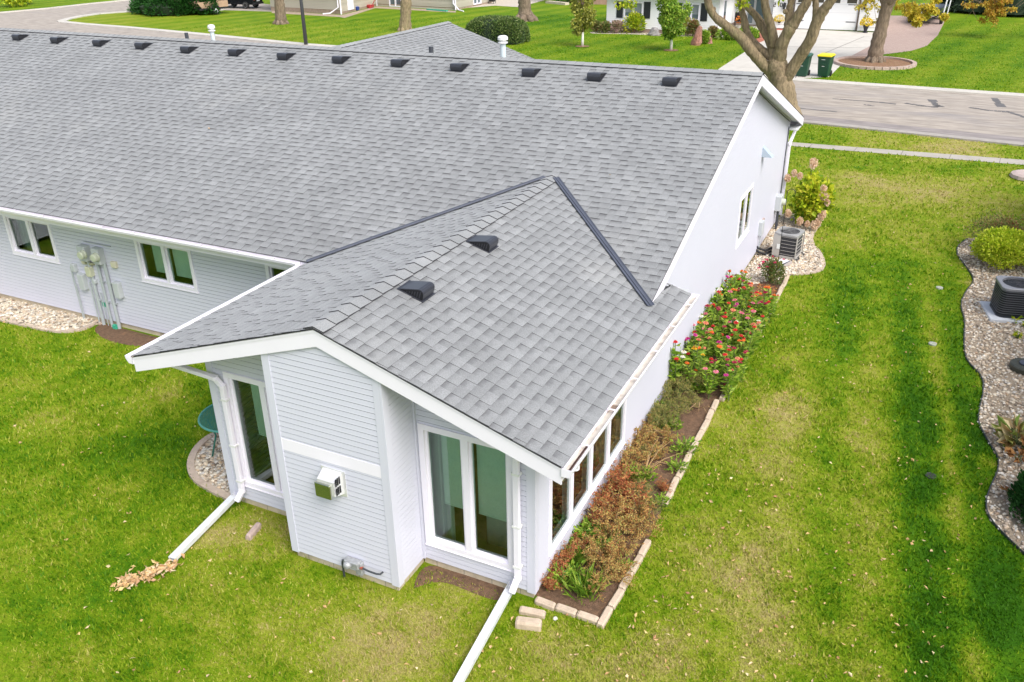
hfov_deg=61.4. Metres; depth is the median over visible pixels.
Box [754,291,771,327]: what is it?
zinnia
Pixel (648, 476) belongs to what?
green weed
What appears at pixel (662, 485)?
dried plant
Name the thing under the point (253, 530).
edging stone
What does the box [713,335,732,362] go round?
zinnia
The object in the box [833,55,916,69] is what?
edging ring
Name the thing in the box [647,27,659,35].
rock
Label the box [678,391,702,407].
feathery weed
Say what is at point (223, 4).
utility trailer
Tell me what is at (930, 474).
lawn drain
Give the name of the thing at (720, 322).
zinnia
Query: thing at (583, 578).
grassy weed
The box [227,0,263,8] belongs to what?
suv
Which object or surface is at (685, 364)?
zinnia
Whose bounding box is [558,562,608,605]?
grassy weed
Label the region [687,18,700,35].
shrub
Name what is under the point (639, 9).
window
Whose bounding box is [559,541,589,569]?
grassy weed
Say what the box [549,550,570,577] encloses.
dried plant
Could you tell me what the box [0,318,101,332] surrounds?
bed edging
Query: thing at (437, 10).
garden hose
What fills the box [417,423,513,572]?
window
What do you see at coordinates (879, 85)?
kerb
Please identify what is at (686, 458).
edging stone
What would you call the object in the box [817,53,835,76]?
wheelie bin
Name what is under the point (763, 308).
zinnia
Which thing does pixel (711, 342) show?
zinnia
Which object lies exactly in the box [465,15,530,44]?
clipped hedge
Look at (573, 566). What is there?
green weed
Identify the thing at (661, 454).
dried plant
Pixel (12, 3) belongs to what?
shrub
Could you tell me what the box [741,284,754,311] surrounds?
zinnia
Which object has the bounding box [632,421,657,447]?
dried plant
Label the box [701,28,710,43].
shrub
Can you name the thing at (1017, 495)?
cedar shrub
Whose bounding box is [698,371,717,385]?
feathery weed
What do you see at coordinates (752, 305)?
zinnia
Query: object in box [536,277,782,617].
flower bed soil
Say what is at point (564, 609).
edging stone
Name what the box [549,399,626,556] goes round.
window
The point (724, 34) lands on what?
hosta
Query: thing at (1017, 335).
hosta
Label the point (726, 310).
zinnia
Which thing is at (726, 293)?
zinnia
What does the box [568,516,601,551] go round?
green weed
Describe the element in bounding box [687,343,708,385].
zinnia
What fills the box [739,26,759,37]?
shrub
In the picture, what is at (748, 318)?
zinnia
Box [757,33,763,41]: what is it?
brick edging
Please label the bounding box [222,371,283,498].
window
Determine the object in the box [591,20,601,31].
shrub
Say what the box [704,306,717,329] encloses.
zinnia
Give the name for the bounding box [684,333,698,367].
zinnia
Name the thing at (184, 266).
window
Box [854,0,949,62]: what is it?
street tree
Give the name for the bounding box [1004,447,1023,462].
hosta
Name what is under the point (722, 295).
zinnia
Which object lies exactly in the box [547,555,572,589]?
dried plant
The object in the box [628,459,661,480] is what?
dried plant
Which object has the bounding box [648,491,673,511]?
green weed
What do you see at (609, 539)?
green weed
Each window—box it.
[2,215,59,263]
[133,240,198,293]
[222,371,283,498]
[265,265,287,279]
[389,0,400,6]
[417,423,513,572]
[473,0,480,4]
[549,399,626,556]
[623,2,642,17]
[683,3,700,20]
[735,182,753,249]
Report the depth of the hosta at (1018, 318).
17.40 m
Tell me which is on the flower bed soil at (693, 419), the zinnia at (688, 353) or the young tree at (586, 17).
the zinnia at (688, 353)
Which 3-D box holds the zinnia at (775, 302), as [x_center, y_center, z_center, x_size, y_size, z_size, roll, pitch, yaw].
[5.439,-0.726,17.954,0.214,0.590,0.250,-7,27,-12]
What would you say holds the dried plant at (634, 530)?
on the flower bed soil at (693, 419)
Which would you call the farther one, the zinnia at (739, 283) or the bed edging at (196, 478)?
the zinnia at (739, 283)
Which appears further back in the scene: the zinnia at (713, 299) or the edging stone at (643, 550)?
the zinnia at (713, 299)
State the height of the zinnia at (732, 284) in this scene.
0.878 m
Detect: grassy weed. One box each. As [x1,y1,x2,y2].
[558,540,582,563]
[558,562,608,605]
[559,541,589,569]
[568,560,612,592]
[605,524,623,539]
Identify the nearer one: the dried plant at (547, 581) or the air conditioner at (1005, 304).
the dried plant at (547, 581)
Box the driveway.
[718,28,872,77]
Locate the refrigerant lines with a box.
[756,246,771,254]
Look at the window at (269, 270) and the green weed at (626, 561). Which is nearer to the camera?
the green weed at (626, 561)
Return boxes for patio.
[468,0,542,7]
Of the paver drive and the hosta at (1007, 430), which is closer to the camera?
the hosta at (1007, 430)
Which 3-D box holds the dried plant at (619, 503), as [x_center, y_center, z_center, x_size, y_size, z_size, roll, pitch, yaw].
[1.471,2.330,11.841,0.654,0.427,0.817,16,31,31]
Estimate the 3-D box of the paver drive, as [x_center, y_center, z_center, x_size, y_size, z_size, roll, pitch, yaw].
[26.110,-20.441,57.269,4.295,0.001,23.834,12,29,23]
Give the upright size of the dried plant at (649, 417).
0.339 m
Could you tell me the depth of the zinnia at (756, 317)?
16.67 m
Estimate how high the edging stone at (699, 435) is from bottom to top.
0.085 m
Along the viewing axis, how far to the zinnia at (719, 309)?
16.76 m
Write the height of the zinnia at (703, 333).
0.939 m
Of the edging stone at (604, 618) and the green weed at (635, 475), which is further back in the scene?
the green weed at (635, 475)
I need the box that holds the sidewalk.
[791,142,1023,164]
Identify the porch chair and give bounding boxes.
[734,12,740,25]
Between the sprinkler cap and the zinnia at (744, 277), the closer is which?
the sprinkler cap
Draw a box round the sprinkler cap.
[928,341,936,345]
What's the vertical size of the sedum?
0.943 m
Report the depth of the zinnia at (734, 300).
17.20 m
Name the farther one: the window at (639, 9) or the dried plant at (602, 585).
the window at (639, 9)
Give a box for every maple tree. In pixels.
[614,0,836,114]
[961,0,1022,27]
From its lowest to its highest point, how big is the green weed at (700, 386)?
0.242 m
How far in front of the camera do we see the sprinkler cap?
16.62 m
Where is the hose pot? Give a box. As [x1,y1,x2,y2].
[1009,358,1023,374]
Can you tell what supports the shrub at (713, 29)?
on the gravel bed at (608, 32)
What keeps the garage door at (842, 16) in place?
in the house at (842, 15)
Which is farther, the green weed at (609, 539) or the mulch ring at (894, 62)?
the mulch ring at (894, 62)
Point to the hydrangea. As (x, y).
(812, 199)
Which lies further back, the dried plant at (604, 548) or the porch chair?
the porch chair
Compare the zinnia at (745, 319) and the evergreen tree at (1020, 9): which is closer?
the zinnia at (745, 319)
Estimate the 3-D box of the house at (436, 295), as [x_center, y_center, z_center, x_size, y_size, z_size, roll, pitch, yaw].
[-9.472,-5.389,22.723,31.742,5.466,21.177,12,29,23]
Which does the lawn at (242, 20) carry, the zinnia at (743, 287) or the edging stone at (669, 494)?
the edging stone at (669, 494)
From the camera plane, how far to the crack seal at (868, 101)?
37.46 m
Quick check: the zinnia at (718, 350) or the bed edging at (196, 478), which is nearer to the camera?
the bed edging at (196, 478)
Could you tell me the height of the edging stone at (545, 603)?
0.085 m
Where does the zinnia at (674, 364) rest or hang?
on the flower bed soil at (693, 419)
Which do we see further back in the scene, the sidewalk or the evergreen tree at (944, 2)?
the evergreen tree at (944, 2)
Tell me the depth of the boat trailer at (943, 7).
61.47 m
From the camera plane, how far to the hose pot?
15.62 m
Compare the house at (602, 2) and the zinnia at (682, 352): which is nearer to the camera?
the zinnia at (682, 352)
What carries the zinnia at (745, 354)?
on the lawn at (242, 20)
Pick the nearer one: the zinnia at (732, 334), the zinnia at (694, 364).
the zinnia at (694, 364)
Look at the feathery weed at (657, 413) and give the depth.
13.80 m
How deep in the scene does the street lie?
37.55 m
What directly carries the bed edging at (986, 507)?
on the lawn at (242, 20)
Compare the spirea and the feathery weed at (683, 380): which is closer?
the feathery weed at (683, 380)
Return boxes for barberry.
[963,207,1023,243]
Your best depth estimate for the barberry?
20.82 m
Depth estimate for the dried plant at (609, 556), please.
10.88 m
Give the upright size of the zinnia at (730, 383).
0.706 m
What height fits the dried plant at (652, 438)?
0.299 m
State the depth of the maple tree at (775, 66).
32.41 m
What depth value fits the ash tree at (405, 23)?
61.70 m
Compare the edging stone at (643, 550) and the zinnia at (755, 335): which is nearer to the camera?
the edging stone at (643, 550)
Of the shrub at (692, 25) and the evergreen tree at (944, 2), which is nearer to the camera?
the shrub at (692, 25)
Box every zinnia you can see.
[667,340,683,390]
[673,350,690,377]
[678,347,690,369]
[682,361,700,390]
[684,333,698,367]
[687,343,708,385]
[690,330,697,344]
[690,338,707,362]
[691,345,708,373]
[692,319,708,345]
[693,321,713,361]
[696,328,715,364]
[699,311,707,328]
[701,360,720,399]
[704,304,724,327]
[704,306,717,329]
[706,315,728,335]
[707,330,721,356]
[707,353,728,386]
[708,357,729,389]
[709,290,722,324]
[712,325,727,349]
[713,287,724,315]
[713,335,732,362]
[714,290,723,314]
[714,314,730,340]
[714,343,730,375]
[717,328,738,355]
[718,310,734,334]
[719,275,731,313]
[720,364,736,401]
[721,279,732,308]
[722,302,730,316]
[723,308,739,344]
[724,348,744,370]
[725,290,747,316]
[725,357,742,394]
[726,321,739,350]
[727,270,741,286]
[728,275,737,293]
[728,360,745,383]
[729,288,746,315]
[729,303,739,322]
[730,309,756,341]
[731,274,745,291]
[731,318,742,348]
[731,346,750,369]
[732,286,746,309]
[735,339,748,365]
[736,282,752,310]
[737,307,753,328]
[737,325,756,361]
[737,365,748,382]
[738,270,754,290]
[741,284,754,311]
[742,297,760,316]
[744,316,768,348]
[744,322,762,360]
[746,292,763,313]
[746,321,763,349]
[749,309,768,329]
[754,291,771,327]
[755,291,770,320]
[756,302,769,324]
[761,286,779,322]
[770,294,778,313]
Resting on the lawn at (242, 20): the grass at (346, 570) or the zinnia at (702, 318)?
the grass at (346, 570)
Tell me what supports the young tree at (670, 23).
on the mulch circle
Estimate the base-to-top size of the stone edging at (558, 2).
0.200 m
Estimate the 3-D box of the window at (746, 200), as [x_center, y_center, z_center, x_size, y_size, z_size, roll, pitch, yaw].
[5.007,-2.743,18.720,0.136,1.132,1.344,12,29,23]
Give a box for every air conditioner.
[768,226,804,261]
[979,275,1023,323]
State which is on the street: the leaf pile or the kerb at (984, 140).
the kerb at (984, 140)
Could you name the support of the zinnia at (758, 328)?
on the lawn at (242, 20)
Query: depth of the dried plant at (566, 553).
11.07 m
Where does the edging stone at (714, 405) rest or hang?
on the lawn at (242, 20)
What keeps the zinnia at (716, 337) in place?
on the flower bed soil at (693, 419)
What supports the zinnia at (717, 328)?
on the flower bed soil at (693, 419)
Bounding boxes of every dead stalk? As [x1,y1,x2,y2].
[646,437,679,467]
[687,402,713,411]
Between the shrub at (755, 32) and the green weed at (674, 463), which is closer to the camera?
the green weed at (674, 463)
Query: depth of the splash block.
20.40 m
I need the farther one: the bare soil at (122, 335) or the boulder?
the boulder
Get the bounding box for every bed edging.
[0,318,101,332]
[187,432,230,499]
[793,225,825,275]
[956,238,1023,554]
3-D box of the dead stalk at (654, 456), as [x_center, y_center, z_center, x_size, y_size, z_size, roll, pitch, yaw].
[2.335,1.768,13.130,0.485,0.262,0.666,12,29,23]
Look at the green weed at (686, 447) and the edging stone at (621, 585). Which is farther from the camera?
the green weed at (686, 447)
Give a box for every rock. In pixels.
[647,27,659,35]
[690,26,701,45]
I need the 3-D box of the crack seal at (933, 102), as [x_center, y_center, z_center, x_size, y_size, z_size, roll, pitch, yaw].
[18.149,-10.205,36.962,0.439,0.002,1.640,4,27,11]
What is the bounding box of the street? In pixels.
[0,0,1023,137]
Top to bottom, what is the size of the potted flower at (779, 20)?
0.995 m
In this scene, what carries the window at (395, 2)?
in the house at (330, 6)
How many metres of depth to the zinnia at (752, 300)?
17.36 m
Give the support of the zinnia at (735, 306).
on the flower bed soil at (693, 419)
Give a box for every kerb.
[0,0,128,12]
[57,9,1023,97]
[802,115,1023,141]
[803,120,1023,146]
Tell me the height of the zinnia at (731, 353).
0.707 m
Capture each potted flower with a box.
[774,14,784,28]
[860,18,872,32]
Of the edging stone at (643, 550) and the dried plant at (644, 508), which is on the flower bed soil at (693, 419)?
the dried plant at (644, 508)
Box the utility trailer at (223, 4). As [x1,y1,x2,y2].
[189,0,232,14]
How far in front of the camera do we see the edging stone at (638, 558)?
11.12 m
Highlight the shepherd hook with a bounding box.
[779,189,795,253]
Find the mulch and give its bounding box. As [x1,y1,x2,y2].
[754,283,776,299]
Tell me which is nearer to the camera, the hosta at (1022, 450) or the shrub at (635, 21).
the hosta at (1022, 450)
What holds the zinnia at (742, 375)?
on the lawn at (242, 20)
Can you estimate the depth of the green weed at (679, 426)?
13.97 m
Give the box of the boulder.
[1009,169,1023,180]
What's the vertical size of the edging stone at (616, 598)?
0.085 m
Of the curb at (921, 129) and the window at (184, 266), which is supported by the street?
the curb at (921, 129)
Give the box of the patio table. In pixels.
[198,404,218,456]
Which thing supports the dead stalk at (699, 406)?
on the flower bed soil at (693, 419)
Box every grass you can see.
[234,500,533,601]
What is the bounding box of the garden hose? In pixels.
[426,8,447,11]
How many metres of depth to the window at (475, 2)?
78.26 m
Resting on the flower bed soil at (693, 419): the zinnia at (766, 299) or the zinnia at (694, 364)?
the zinnia at (694, 364)
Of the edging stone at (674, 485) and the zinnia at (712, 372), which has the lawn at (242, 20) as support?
the edging stone at (674, 485)
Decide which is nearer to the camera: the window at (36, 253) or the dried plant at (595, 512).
the dried plant at (595, 512)
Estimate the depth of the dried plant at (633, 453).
13.14 m
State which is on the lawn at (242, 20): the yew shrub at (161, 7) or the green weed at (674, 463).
the yew shrub at (161, 7)
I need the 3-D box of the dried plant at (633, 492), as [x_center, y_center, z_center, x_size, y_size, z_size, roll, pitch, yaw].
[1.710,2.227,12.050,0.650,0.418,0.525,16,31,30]
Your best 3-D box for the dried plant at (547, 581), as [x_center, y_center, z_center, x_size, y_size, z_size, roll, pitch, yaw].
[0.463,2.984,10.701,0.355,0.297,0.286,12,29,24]
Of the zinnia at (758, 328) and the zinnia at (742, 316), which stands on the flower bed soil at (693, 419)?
the zinnia at (742, 316)
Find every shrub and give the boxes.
[0,0,27,6]
[126,0,220,16]
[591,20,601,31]
[597,20,610,32]
[622,11,646,32]
[677,16,694,34]
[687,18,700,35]
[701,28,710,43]
[707,25,718,36]
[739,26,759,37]
[1007,468,1023,524]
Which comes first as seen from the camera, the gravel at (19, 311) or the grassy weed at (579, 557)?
the grassy weed at (579, 557)
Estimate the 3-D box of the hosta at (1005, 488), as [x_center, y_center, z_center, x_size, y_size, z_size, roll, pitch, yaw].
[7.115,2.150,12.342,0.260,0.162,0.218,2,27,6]
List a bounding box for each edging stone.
[245,522,261,540]
[515,616,541,631]
[519,606,545,618]
[535,596,556,610]
[555,603,577,617]
[576,610,598,624]
[597,606,612,628]
[608,588,623,609]
[618,571,633,591]
[629,554,642,574]
[637,539,650,557]
[661,490,673,506]
[668,476,678,491]
[675,465,686,479]
[682,452,691,465]
[688,441,698,454]
[694,430,703,442]
[699,419,709,432]
[705,409,713,420]
[710,399,718,411]
[719,392,725,401]
[777,286,783,293]
[781,280,786,287]
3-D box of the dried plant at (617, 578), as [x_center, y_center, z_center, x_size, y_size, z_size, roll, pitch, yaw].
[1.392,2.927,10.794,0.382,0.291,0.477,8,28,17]
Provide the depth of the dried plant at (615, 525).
11.44 m
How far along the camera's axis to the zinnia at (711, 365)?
15.03 m
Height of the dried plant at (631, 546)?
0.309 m
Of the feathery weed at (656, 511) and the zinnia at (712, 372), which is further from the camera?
the zinnia at (712, 372)
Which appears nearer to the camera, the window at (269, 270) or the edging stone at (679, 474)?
the edging stone at (679, 474)
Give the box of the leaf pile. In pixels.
[110,553,184,590]
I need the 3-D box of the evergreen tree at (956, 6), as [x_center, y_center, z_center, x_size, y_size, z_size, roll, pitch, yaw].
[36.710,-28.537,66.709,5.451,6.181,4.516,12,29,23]
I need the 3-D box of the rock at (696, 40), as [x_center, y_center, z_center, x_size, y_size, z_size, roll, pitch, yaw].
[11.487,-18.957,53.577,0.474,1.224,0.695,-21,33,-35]
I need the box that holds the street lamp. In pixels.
[299,0,307,44]
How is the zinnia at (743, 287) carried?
on the flower bed soil at (693, 419)
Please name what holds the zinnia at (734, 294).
on the flower bed soil at (693, 419)
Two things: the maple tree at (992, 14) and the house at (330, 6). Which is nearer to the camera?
the maple tree at (992, 14)
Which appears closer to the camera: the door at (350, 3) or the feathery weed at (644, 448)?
the feathery weed at (644, 448)
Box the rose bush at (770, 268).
[757,255,786,284]
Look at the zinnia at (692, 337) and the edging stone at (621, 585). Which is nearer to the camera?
the edging stone at (621, 585)
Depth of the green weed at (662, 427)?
13.89 m
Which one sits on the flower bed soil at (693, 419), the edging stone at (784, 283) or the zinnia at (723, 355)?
the zinnia at (723, 355)
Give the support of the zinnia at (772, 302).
on the lawn at (242, 20)
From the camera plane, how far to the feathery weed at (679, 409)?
14.22 m
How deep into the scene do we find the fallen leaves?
10.88 m
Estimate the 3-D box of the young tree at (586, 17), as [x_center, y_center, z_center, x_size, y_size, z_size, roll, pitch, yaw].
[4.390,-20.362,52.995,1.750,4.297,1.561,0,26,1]
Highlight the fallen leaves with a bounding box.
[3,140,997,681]
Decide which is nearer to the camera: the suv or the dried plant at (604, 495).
the dried plant at (604, 495)
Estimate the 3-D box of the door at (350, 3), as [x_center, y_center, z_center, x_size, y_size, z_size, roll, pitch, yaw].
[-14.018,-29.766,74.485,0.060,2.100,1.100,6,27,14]
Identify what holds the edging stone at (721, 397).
on the lawn at (242, 20)
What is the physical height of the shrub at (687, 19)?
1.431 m
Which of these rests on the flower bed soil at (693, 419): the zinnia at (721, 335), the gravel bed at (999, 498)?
the zinnia at (721, 335)
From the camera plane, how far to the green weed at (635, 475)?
12.72 m
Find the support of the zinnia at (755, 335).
on the lawn at (242, 20)
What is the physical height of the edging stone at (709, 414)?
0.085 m
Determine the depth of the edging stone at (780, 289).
18.99 m
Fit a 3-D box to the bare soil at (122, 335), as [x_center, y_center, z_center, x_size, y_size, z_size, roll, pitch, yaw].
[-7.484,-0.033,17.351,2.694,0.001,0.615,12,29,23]
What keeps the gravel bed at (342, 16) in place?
on the lawn at (242, 20)
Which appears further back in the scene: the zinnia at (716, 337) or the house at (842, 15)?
the house at (842, 15)
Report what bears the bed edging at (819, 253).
on the lawn at (242, 20)
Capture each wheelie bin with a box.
[796,53,813,75]
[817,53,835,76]
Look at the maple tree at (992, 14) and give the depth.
53.95 m
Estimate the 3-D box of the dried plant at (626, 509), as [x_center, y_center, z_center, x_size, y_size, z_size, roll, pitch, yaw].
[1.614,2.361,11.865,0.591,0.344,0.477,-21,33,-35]
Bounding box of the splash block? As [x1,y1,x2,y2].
[776,258,791,267]
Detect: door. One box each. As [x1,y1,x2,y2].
[347,0,353,9]
[747,0,763,24]
[794,0,859,29]
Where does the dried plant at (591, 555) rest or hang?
on the flower bed soil at (693, 419)
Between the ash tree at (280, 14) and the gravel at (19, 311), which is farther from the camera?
the ash tree at (280, 14)
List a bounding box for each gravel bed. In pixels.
[272,6,455,17]
[590,31,722,37]
[958,238,1023,550]
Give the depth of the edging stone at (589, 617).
10.28 m
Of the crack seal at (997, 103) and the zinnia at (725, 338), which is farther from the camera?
the crack seal at (997, 103)
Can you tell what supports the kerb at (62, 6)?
on the street
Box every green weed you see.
[546,562,576,593]
[553,559,589,593]
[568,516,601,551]
[577,514,603,540]
[592,533,618,552]
[618,461,642,481]
[618,554,633,571]
[633,464,657,489]
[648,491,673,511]
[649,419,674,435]
[664,455,689,473]
[665,413,683,429]
[669,432,702,458]
[693,380,717,396]
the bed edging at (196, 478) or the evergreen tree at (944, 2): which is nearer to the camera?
the bed edging at (196, 478)
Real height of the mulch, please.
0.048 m
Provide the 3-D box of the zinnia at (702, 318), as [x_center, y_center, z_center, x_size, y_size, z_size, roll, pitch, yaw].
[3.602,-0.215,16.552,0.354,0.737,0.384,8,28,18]
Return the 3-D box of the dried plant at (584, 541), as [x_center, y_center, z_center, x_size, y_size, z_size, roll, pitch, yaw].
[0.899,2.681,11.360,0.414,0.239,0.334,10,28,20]
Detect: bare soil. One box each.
[95,324,158,345]
[414,566,504,599]
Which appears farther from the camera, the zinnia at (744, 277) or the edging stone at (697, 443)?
the zinnia at (744, 277)
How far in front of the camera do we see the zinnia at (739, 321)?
16.37 m
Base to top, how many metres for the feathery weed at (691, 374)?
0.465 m
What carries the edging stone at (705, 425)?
on the lawn at (242, 20)
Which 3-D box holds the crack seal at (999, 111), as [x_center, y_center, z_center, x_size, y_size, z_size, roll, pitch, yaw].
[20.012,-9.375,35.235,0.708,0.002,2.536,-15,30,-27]
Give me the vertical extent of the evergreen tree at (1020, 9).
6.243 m
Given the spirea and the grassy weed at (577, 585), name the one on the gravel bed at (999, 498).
the spirea
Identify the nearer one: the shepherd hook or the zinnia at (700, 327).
the zinnia at (700, 327)
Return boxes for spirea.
[969,225,1023,269]
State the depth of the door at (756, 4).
61.56 m
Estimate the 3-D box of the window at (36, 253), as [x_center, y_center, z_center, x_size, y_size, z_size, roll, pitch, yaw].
[-10.012,-2.166,18.005,1.454,0.922,0.144,12,29,23]
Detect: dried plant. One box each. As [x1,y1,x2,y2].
[539,572,560,591]
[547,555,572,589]
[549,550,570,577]
[555,539,580,566]
[569,531,590,554]
[572,537,613,565]
[581,496,610,531]
[581,560,614,602]
[582,529,626,570]
[585,541,640,578]
[587,496,630,547]
[588,483,638,528]
[592,485,623,508]
[597,470,622,497]
[598,437,649,470]
[605,458,646,497]
[606,556,637,586]
[610,460,640,481]
[610,528,646,562]
[612,496,656,521]
[615,481,653,517]
[617,512,664,541]
[622,487,663,533]
[625,439,663,461]
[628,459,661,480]
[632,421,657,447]
[633,422,667,445]
[641,414,663,431]
[648,437,672,462]
[654,424,684,444]
[654,474,673,492]
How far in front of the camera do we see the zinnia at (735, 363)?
14.94 m
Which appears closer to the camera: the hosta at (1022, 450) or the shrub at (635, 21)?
the hosta at (1022, 450)
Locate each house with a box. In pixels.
[0,21,803,681]
[270,0,491,14]
[580,0,606,4]
[606,0,880,33]
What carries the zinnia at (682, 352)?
on the flower bed soil at (693, 419)
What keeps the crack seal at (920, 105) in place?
on the street
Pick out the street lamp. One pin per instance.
(303, 23)
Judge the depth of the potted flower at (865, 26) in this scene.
57.56 m
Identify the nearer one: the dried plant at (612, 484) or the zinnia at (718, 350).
the dried plant at (612, 484)
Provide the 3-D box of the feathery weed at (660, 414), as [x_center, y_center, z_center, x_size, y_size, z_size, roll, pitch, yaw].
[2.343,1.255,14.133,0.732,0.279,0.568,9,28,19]
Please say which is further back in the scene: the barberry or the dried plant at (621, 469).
the barberry
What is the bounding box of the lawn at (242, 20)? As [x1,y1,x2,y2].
[0,0,1023,681]
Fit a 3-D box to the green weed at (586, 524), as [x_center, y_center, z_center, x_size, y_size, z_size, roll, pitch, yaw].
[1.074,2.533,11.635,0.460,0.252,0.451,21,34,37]
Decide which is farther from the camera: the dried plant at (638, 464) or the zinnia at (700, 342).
the zinnia at (700, 342)
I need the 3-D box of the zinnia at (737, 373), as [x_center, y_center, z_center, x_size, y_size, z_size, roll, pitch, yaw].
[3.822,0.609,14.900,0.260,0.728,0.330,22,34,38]
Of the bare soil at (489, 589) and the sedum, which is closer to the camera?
the bare soil at (489, 589)
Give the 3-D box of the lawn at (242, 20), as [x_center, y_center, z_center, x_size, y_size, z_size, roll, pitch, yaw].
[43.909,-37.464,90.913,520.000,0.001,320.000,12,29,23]
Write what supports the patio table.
on the gravel at (216, 476)
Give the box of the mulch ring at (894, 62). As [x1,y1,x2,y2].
[838,57,911,66]
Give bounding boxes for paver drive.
[852,15,943,55]
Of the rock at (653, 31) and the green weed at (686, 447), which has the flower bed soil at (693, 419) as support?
the green weed at (686, 447)
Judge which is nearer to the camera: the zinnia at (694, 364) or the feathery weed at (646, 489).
the feathery weed at (646, 489)
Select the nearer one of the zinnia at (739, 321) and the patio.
the zinnia at (739, 321)
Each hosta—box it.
[714,28,733,39]
[991,414,1023,452]
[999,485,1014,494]
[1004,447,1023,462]
[1012,315,1023,322]
[1012,331,1022,338]
[1019,432,1023,455]
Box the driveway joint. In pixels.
[795,37,861,77]
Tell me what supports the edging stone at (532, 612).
on the lawn at (242, 20)
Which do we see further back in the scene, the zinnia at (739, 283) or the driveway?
the driveway
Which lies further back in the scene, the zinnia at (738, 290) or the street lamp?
the street lamp
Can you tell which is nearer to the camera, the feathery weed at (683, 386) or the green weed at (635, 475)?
the green weed at (635, 475)
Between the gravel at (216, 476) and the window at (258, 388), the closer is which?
the window at (258, 388)
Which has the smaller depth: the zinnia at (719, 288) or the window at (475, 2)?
the zinnia at (719, 288)
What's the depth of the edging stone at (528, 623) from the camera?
10.17 m
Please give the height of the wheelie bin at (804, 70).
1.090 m
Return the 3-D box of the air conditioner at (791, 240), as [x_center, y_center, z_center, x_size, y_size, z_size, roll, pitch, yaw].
[6.705,-2.375,20.899,0.720,0.640,0.720,16,31,30]
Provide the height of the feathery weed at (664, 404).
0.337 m
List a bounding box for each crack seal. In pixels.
[833,98,895,103]
[904,103,937,107]
[927,99,943,106]
[969,107,1023,117]
[991,98,1005,106]
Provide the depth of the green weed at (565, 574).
10.72 m
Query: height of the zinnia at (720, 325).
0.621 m
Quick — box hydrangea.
[784,158,835,229]
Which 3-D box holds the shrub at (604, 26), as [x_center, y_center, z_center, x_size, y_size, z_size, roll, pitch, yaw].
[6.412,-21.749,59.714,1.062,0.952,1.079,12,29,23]
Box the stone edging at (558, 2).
[545,1,568,4]
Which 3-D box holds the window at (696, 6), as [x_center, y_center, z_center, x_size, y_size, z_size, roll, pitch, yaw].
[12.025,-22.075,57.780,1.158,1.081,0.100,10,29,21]
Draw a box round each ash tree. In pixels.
[272,0,288,24]
[397,0,411,30]
[516,0,538,21]
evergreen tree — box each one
[939,0,962,11]
[945,0,986,13]
[979,0,1023,16]
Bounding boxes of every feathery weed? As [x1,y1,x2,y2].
[628,476,656,498]
[628,493,663,518]
[634,443,663,456]
[645,406,670,423]
[647,405,680,428]
[650,394,679,416]
[660,379,698,398]
[666,396,692,416]
[670,371,704,391]
[674,364,709,382]
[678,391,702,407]
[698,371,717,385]
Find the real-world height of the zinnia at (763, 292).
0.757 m
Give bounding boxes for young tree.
[569,0,596,45]
[655,0,693,49]
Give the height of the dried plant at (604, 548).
0.431 m
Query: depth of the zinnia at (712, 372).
14.72 m
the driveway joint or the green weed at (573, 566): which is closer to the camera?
the green weed at (573, 566)
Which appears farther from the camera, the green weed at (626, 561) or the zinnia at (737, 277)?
the zinnia at (737, 277)
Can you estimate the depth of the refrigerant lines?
20.95 m
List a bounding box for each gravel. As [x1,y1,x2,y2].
[0,296,105,332]
[194,435,270,492]
[742,214,822,285]
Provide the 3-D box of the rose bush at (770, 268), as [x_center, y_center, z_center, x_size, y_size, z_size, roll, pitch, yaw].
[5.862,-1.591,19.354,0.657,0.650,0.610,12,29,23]
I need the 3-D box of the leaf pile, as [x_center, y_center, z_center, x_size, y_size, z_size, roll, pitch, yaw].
[-4.674,2.986,11.085,0.939,0.108,0.439,-13,29,-23]
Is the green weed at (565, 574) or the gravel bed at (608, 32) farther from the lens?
the gravel bed at (608, 32)
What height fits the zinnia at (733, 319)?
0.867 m
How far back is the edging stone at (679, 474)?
12.86 m
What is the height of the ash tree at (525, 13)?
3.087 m
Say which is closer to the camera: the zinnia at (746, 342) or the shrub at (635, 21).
the zinnia at (746, 342)
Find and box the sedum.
[610,20,622,32]
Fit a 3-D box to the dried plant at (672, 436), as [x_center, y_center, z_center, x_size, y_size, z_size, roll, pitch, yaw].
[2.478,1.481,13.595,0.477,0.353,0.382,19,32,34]
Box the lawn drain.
[925,472,935,478]
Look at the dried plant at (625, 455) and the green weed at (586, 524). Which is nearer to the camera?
the green weed at (586, 524)
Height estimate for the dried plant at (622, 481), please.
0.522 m
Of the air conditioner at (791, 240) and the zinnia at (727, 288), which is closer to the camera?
the zinnia at (727, 288)
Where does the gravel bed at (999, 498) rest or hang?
on the lawn at (242, 20)
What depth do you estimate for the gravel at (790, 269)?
20.75 m
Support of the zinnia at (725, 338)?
on the flower bed soil at (693, 419)

